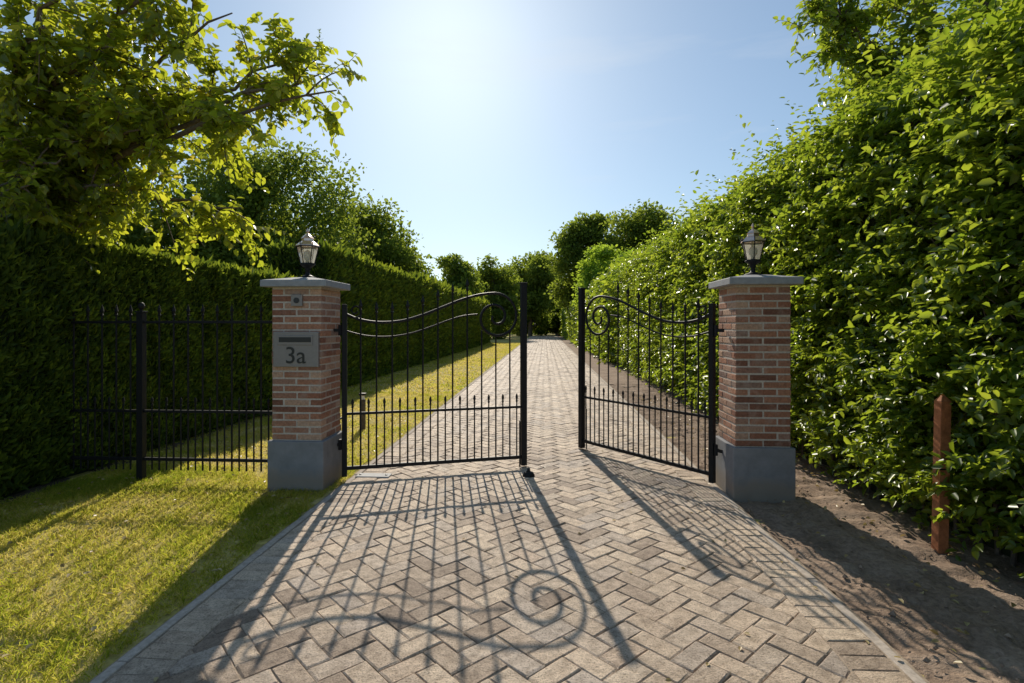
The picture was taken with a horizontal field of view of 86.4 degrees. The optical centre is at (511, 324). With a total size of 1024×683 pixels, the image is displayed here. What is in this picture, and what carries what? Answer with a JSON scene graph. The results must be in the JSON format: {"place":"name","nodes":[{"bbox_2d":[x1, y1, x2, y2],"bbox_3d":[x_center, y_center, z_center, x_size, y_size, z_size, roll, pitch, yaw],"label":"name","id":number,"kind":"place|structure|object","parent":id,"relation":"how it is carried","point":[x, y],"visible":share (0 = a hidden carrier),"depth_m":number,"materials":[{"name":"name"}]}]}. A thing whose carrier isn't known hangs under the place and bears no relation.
{"place":"outdoors","nodes":[
{"label":"outdoors","id":0,"kind":"place"},
{"bbox_2d":[0,339,519,682],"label":"lawn","id":1,"kind":"structure","parent":0,"point":[110,659],"depth_m":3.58,"materials":[{"name":"green plant"}]},
{"bbox_2d":[1,414,271,503],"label":"soil bed","id":2,"kind":"object","parent":1,"relation":"on","point":[23,493],"visible":0.15,"depth_m":5.26,"materials":[{"name":"brown soil"}]},
{"bbox_2d":[0,218,298,499],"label":"conifer hedge","id":3,"kind":"object","parent":2,"relation":"on","point":[46,283],"visible":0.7,"depth_m":5.73,"materials":[{"name":"green plant"}]},
{"bbox_2d":[66,302,272,480],"bbox_3d":[-3.408,0.664,5.265,2.460,1.772,0.076,0,0,3],"label":"iron fence","id":4,"kind":"object","parent":1,"relation":"on","point":[140,458],"visible":0.73,"depth_m":5.25,"materials":[{"name":"black metal"}]},
{"bbox_2d":[0,413,405,657],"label":"fallen leaves","id":5,"kind":"object","parent":1,"relation":"on","point":[93,628],"visible":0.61,"depth_m":3.81,"materials":[{"name":"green plant"}]},
{"bbox_2d":[268,431,341,491],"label":"plinth","id":6,"kind":"structure","parent":1,"relation":"on","point":[309,465],"depth_m":4.92,"materials":[{"name":"grey concrete"}]},
{"bbox_2d":[273,287,339,440],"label":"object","id":7,"kind":"object","parent":6,"relation":"on","point":[296,370],"visible":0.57,"depth_m":4.96,"materials":[{"name":"brown brick"}]},
{"bbox_2d":[260,277,349,290],"bbox_3d":[-1.941,-0.395,5.177,0.610,0.100,0.610,0,0,3],"label":"capstone","id":8,"kind":"object","parent":7,"relation":"on","point":[298,282],"visible":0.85,"depth_m":4.88,"materials":[{"name":"grey stone"}]},
{"bbox_2d":[295,228,320,277],"bbox_3d":[-1.941,-0.681,5.177,0.223,0.475,0.228,0,0,3],"label":"lantern","id":9,"kind":"object","parent":8,"relation":"on","point":[307,241],"visible":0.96,"depth_m":5.15,"materials":[{"name":"paint"}]},
{"bbox_2d":[272,289,340,439],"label":"bricks","id":10,"kind":"object","parent":7,"relation":"on","point":[306,374],"visible":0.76,"depth_m":4.95,"materials":[{"name":"brick"}]},
{"bbox_2d":[273,332,319,366],"bbox_3d":[-1.951,0.220,4.931,0.420,0.320,0.034,0,0,3],"label":"mailbox plate","id":11,"kind":"object","parent":10,"relation":"attached to","point":[281,353],"visible":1,"depth_m":4.91,"materials":[{"name":"grey metal"}]},
{"bbox_2d":[279,337,310,341],"bbox_3d":[-1.955,0.133,4.906,0.295,0.045,0.002,0,0,3],"label":"mail slot","id":12,"kind":"object","parent":11,"relation":"attached to","point":[294,339],"visible":1,"depth_m":4.90,"materials":[{"name":"plastic"}]},
{"bbox_2d":[277,336,312,344],"bbox_3d":[-1.955,0.138,4.910,0.325,0.085,0.006,0,0,3],"label":"mailbox flap","id":13,"kind":"object","parent":11,"relation":"attached to","point":[294,343],"visible":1,"depth_m":4.91,"materials":[{"name":"grey metal"}]},
{"bbox_2d":[286,347,305,363],"bbox_3d":[-1.947,0.272,4.910,0.182,0.150,0.004,0,0,3],"label":"house number","id":14,"kind":"object","parent":11,"relation":"attached to","point":[292,356],"visible":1,"depth_m":4.91,"materials":[{"name":"plastic"}]},
{"bbox_2d":[291,295,302,305],"bbox_3d":[-1.948,-0.223,4.937,0.105,0.105,0.022,0,0,3],"label":"doorbell housing","id":15,"kind":"object","parent":10,"relation":"attached to","point":[300,298],"visible":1,"depth_m":4.93,"materials":[{"name":"metal"}]},
{"bbox_2d":[333,278,527,476],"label":"driveway gate","id":16,"kind":"structure","parent":7,"relation":"attached to","point":[342,330],"depth_m":5.49,"materials":[{"name":"metal"}]},
{"bbox_2d":[359,393,366,429],"bbox_3d":[-2.151,1.265,7.844,0.090,0.570,0.090,0,0,3],"label":"garden bollard","id":17,"kind":"object","parent":1,"relation":"on","point":[363,410],"visible":0.56,"depth_m":7.81,"materials":[{"name":"grey metal"}]},
{"bbox_2d":[0,0,1001,280],"label":"sky","id":18,"kind":"structure","parent":0,"point":[493,124],"materials":[{"name":"blue"}]},
{"bbox_2d":[88,336,929,682],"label":"driveway","id":19,"kind":"structure","parent":0,"point":[402,582],"depth_m":3.14,"materials":[{"name":"grey brick"}]},
{"bbox_2d":[355,473,391,477],"bbox_3d":[-1.363,1.482,5.377,0.330,0.025,0.130,0,0,3],"label":"gate drive cover","id":20,"kind":"object","parent":19,"relation":"on","point":[380,475],"visible":1,"depth_m":5.35,"materials":[{"name":"plastic"}]},
{"bbox_2d":[154,420,900,681],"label":"drive leaves","id":21,"kind":"object","parent":19,"relation":"on","point":[667,679],"visible":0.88,"depth_m":3.25,"materials":[{"name":"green plant"}]},
{"bbox_2d":[523,468,534,477],"bbox_3d":[0.164,1.450,5.360,0.120,0.075,0.118,0,0,3],"label":"gate stop","id":22,"kind":"object","parent":19,"relation":"on","point":[528,473],"visible":1,"depth_m":5.33,"materials":[{"name":"paint"}]},
{"bbox_2d":[490,333,1023,675],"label":"ground","id":23,"kind":"structure","parent":0,"point":[551,334],"depth_m":57.51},
{"bbox_2d":[87,179,244,266],"bbox_3d":[-15.781,-2.220,20.773,9.218,7.662,8.193,0,0,-41],"label":"oak tree","id":24,"kind":"object","parent":23,"relation":"on","point":[131,239],"visible":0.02,"depth_m":19.27,"materials":[{"name":"green plant"}]},
{"bbox_2d":[0,0,366,280],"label":"fruit tree","id":25,"kind":"object","parent":23,"relation":"on","point":[77,143],"visible":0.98,"depth_m":5.21,"materials":[{"name":"green plant"}]},
{"bbox_2d":[129,128,387,270],"bbox_3d":[-10.584,-3.321,22.964,10.209,9.861,9.381,0,0,-22],"label":"oak tree","id":26,"kind":"object","parent":23,"relation":"on","point":[255,203],"visible":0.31,"depth_m":21.07,"materials":[{"name":"green plant"}]},
{"bbox_2d":[261,237,491,389],"bbox_3d":[-3.650,-0.289,29.076,2.200,3.866,34.821,0,0,3],"label":"conifer hedge","id":27,"kind":"object","parent":23,"relation":"on","point":[371,283],"visible":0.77,"depth_m":16.12,"materials":[{"name":"green plant"}]},
{"bbox_2d":[310,194,443,280],"bbox_3d":[-8.129,-2.753,30.904,8.161,8.723,7.545,0,0,3],"label":"ash tree","id":28,"kind":"object","parent":23,"relation":"on","point":[394,249],"visible":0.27,"depth_m":29.29,"materials":[{"name":"green plant"}]},
{"bbox_2d":[433,253,489,299],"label":"ash tree","id":29,"kind":"object","parent":23,"relation":"on","point":[457,271],"visible":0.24,"depth_m":46.08,"materials":[{"name":"green plant"}]},
{"bbox_2d":[472,253,522,338],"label":"oak tree","id":30,"kind":"object","parent":23,"relation":"on","point":[503,280],"visible":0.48,"depth_m":58.68,"materials":[{"name":"green plant"}]},
{"bbox_2d":[490,307,512,338],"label":"garden shrub","id":31,"kind":"object","parent":23,"relation":"on","point":[497,329],"visible":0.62,"depth_m":56.75,"materials":[{"name":"green plant"}]},
{"bbox_2d":[507,321,535,335],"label":"garden shrub","id":32,"kind":"object","parent":23,"relation":"on","point":[514,332],"visible":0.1,"depth_m":76.47,"materials":[{"name":"green plant"}]},
{"bbox_2d":[497,249,560,335],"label":"oak tree","id":33,"kind":"object","parent":23,"relation":"on","point":[534,276],"visible":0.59,"depth_m":71.75,"materials":[{"name":"green plant"}]},
{"bbox_2d":[533,319,550,335],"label":"garden shrub","id":34,"kind":"object","parent":23,"relation":"on","point":[538,332],"visible":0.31,"depth_m":77.66,"materials":[{"name":"green plant"}]},
{"bbox_2d":[547,312,560,335],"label":"garden shrub","id":35,"kind":"object","parent":23,"relation":"on","point":[555,328],"visible":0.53,"depth_m":76.96,"materials":[{"name":"green plant"}]},
{"bbox_2d":[548,283,562,334],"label":"oak tree","id":36,"kind":"object","parent":23,"relation":"on","point":[556,311],"visible":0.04,"depth_m":83.14,"materials":[{"name":"green plant"}]},
{"bbox_2d":[538,210,618,320],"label":"oak tree","id":37,"kind":"object","parent":23,"relation":"on","point":[574,238],"visible":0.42,"depth_m":50.19,"materials":[{"name":"green plant"}]},
{"bbox_2d":[570,242,637,322],"bbox_3d":[5.407,-1.676,32.860,4.280,6.562,4.698,0,0,-36],"label":"birch tree","id":38,"kind":"object","parent":23,"relation":"on","point":[590,268],"visible":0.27,"depth_m":32.29,"materials":[{"name":"green plant"}]},
{"bbox_2d":[556,335,658,383],"bbox_3d":[6.033,1.499,51.730,2.600,0.048,76.000,0,0,3],"label":"soil bed","id":39,"kind":"object","parent":23,"relation":"on","point":[612,373],"visible":0.24,"depth_m":18.01,"materials":[{"name":"brown soil"}]},
{"bbox_2d":[590,198,685,265],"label":"oak tree","id":40,"kind":"object","parent":23,"relation":"on","point":[633,227],"visible":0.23,"depth_m":45.24,"materials":[{"name":"green plant"}]},
{"bbox_2d":[559,0,1023,577],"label":"hornbeam hedge","id":41,"kind":"object","parent":23,"relation":"on","point":[893,232],"visible":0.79,"depth_m":4.21,"materials":[{"name":"green plant"}]},
{"bbox_2d":[609,384,1023,682],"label":"soil bed","id":42,"kind":"object","parent":23,"relation":"on","point":[983,643],"visible":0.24,"depth_m":3.33,"materials":[{"name":"brown soil"}]},
{"bbox_2d":[716,436,795,503],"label":"plinth","id":43,"kind":"structure","parent":42,"relation":"on","point":[761,474],"depth_m":4.65,"materials":[{"name":"grey concrete"}]},
{"bbox_2d":[719,285,789,447],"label":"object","id":44,"kind":"object","parent":43,"relation":"on","point":[763,352],"visible":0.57,"depth_m":4.69,"materials":[{"name":"brown brick"}]},
{"bbox_2d":[578,283,723,483],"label":"driveway gate","id":45,"kind":"structure","parent":44,"relation":"attached to","point":[713,449],"depth_m":5.60,"materials":[{"name":"metal"}]},
{"bbox_2d":[719,287,790,446],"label":"bricks","id":46,"kind":"object","parent":44,"relation":"on","point":[755,370],"visible":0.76,"depth_m":4.68,"materials":[{"name":"brick"}]},
{"bbox_2d":[708,275,803,288],"bbox_3d":[2.170,-0.395,4.908,0.610,0.100,0.610,0,0,3],"label":"capstone","id":47,"kind":"object","parent":44,"relation":"on","point":[761,280],"visible":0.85,"depth_m":4.62,"materials":[{"name":"grey stone"}]},
{"bbox_2d":[740,223,765,274],"bbox_3d":[2.171,-0.681,4.908,0.223,0.475,0.228,0,0,3],"label":"lantern","id":48,"kind":"object","parent":47,"relation":"on","point":[750,251],"visible":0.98,"depth_m":4.88,"materials":[{"name":"paint"}]},
{"bbox_2d":[631,392,1016,662],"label":"leaf litter","id":49,"kind":"object","parent":42,"relation":"on","point":[951,595],"visible":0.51,"depth_m":3.35,"materials":[{"name":"brown plant"}]},
{"bbox_2d":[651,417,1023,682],"bbox_3d":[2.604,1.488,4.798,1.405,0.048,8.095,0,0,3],"label":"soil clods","id":50,"kind":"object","parent":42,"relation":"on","point":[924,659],"visible":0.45,"depth_m":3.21,"materials":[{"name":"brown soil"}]},
{"bbox_2d":[931,394,950,554],"bbox_3d":[2.832,1.027,3.595,0.074,1.147,0.063,1,0,-2],"label":"wooden stake","id":51,"kind":"object","parent":42,"relation":"on","point":[941,442],"visible":0.59,"depth_m":3.57,"materials":[{"name":"brown wood"}]},
{"bbox_2d":[773,0,1010,125],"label":"beech tree","id":52,"kind":"object","parent":23,"relation":"on","point":[848,25],"visible":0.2,"depth_m":6.10,"materials":[{"name":"green plant"}]}
]}

